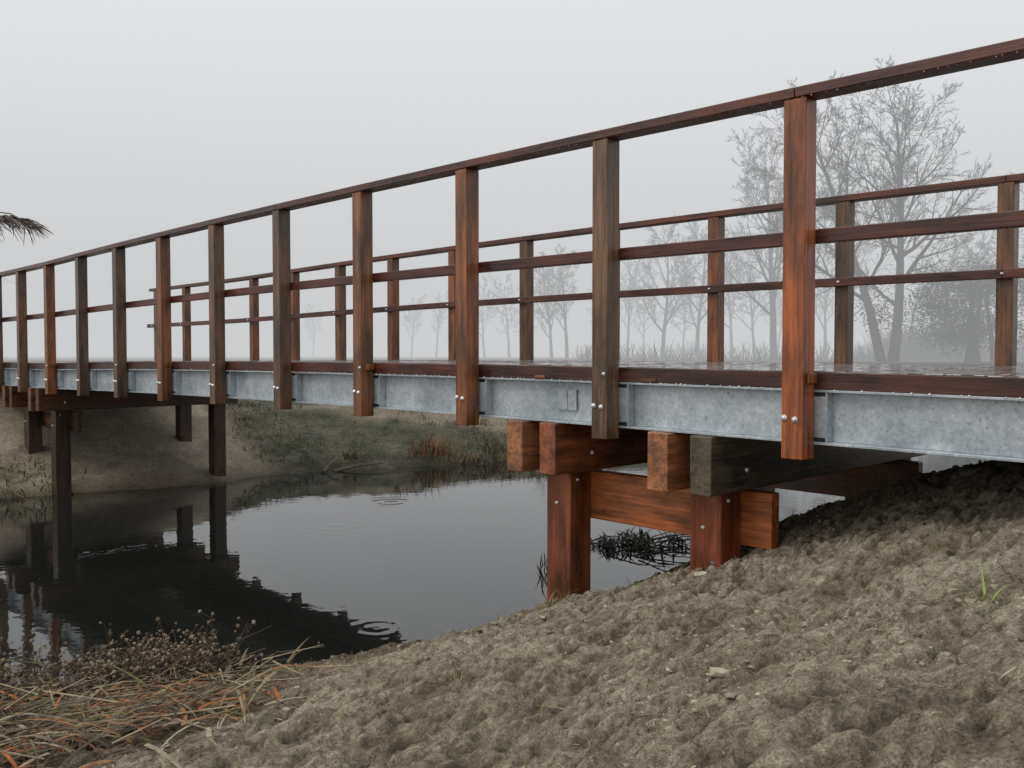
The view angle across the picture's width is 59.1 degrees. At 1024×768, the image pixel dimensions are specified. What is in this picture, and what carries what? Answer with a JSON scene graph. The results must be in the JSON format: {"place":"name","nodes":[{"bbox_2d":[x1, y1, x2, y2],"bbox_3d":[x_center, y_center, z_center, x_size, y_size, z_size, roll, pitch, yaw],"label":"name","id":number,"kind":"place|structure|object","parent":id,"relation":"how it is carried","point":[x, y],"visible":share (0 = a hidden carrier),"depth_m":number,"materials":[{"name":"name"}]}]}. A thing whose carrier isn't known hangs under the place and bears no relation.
{"place":"outdoors","nodes":[
{"label":"outdoors","id":0,"kind":"place"},
{"bbox_2d":[0,454,988,698],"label":"river water","id":1,"kind":"structure","parent":0,"point":[349,562],"depth_m":8.01,"materials":[{"name":"black liquid"}]},
{"bbox_2d":[321,458,382,472],"bbox_3d":[-2.557,1.267,14.225,1.020,0.206,0.308,-1,2,-33],"label":"driftwood","id":2,"kind":"object","parent":1,"relation":"on","point":[325,469],"visible":1,"depth_m":14.09,"materials":[{"name":"brown wood"}]},
{"bbox_2d":[0,37,1023,601],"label":"timber footbridge","id":3,"kind":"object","parent":1,"relation":"in","point":[720,447],"visible":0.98,"depth_m":5.21,"materials":[{"name":"brown wood"}]},
{"bbox_2d":[537,526,689,587],"bbox_3d":[0.873,1.482,8.235,2.426,0.182,1.460,-1,2,-33],"label":"floating plant debris","id":4,"kind":"object","parent":1,"relation":"on","point":[641,545],"visible":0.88,"depth_m":8.46,"materials":[{"name":"black plant"}]},
{"bbox_2d":[0,355,1023,767],"bbox_3d":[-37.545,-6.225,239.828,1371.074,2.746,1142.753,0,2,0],"label":"ground","id":5,"kind":"structure","parent":0,"point":[868,715],"depth_m":3.15,"materials":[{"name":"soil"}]},
{"bbox_2d":[0,212,80,677],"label":"reed plant","id":6,"kind":"object","parent":5,"relation":"on","point":[12,220],"visible":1,"depth_m":2.29,"materials":[{"name":"brown plant"}]},
{"bbox_2d":[0,609,323,718],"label":"dead weed clump","id":7,"kind":"object","parent":5,"relation":"on","point":[134,661],"visible":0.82,"depth_m":4.65,"materials":[{"name":"brown plant"}]},
{"bbox_2d":[0,638,350,767],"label":"dead reed leaves","id":8,"kind":"object","parent":5,"relation":"on","point":[47,728],"visible":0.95,"depth_m":3.71,"materials":[{"name":"beige plant"}]},
{"bbox_2d":[0,426,506,498],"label":"bank shrubs","id":9,"kind":"object","parent":5,"relation":"on","point":[425,447],"visible":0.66,"depth_m":15.04,"materials":[{"name":"plant"}]},
{"bbox_2d":[202,399,509,466],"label":"bank grass","id":10,"kind":"structure","parent":5,"relation":"on","point":[254,405],"depth_m":15.70,"materials":[{"name":"plant"}]},
{"bbox_2d":[40,460,1023,767],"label":"soil clods","id":11,"kind":"object","parent":5,"relation":"on","point":[718,672],"visible":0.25,"depth_m":3.20,"materials":[{"name":"brown soil"}]},
{"bbox_2d":[534,252,566,358],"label":"bare tree","id":12,"kind":"object","parent":5,"relation":"on","point":[549,317],"visible":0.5,"depth_m":85.45,"materials":[{"name":"grey plant"}]},
{"bbox_2d":[534,243,578,358],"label":"bare tree","id":13,"kind":"object","parent":5,"relation":"on","point":[564,313],"visible":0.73,"depth_m":83.60,"materials":[{"name":"grey plant"}]},
{"bbox_2d":[167,466,1023,767],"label":"bank grass tufts","id":14,"kind":"object","parent":5,"relation":"on","point":[853,500],"visible":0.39,"depth_m":4.15,"materials":[{"name":"plant"}]},
{"bbox_2d":[302,171,1023,358],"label":"distant tree row","id":15,"kind":"object","parent":5,"relation":"on","point":[752,314],"visible":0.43,"depth_m":95.75,"materials":[{"name":"grey plant"}]},
{"bbox_2d":[621,215,707,358],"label":"bare tree","id":16,"kind":"object","parent":5,"relation":"on","point":[668,281],"visible":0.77,"depth_m":79.62,"materials":[{"name":"grey plant"}]},
{"bbox_2d":[671,220,746,358],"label":"bare tree","id":17,"kind":"object","parent":5,"relation":"on","point":[701,297],"visible":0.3,"depth_m":83.05,"materials":[{"name":"grey plant"}]},
{"bbox_2d":[707,125,829,359],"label":"bare tree","id":18,"kind":"object","parent":5,"relation":"on","point":[772,312],"visible":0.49,"depth_m":67.76,"materials":[{"name":"grey plant"}]},
{"bbox_2d":[570,322,1023,360],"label":"hedge scrub","id":19,"kind":"object","parent":5,"relation":"on","point":[917,353],"visible":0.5,"depth_m":66.11,"materials":[{"name":"grey plant"}]},
{"bbox_2d":[744,55,994,361],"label":"bare tree","id":20,"kind":"object","parent":5,"relation":"on","point":[897,304],"visible":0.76,"depth_m":50.02,"materials":[{"name":"grey plant"}]},
{"bbox_2d":[854,250,1023,362],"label":"ivy covered tree","id":21,"kind":"object","parent":5,"relation":"on","point":[950,316],"visible":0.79,"depth_m":49.67,"materials":[{"name":"grey plant"}]},
{"bbox_2d":[0,0,1023,354],"label":"sky","id":22,"kind":"structure","parent":0,"point":[121,120],"materials":[{"name":"grey"}]}
]}

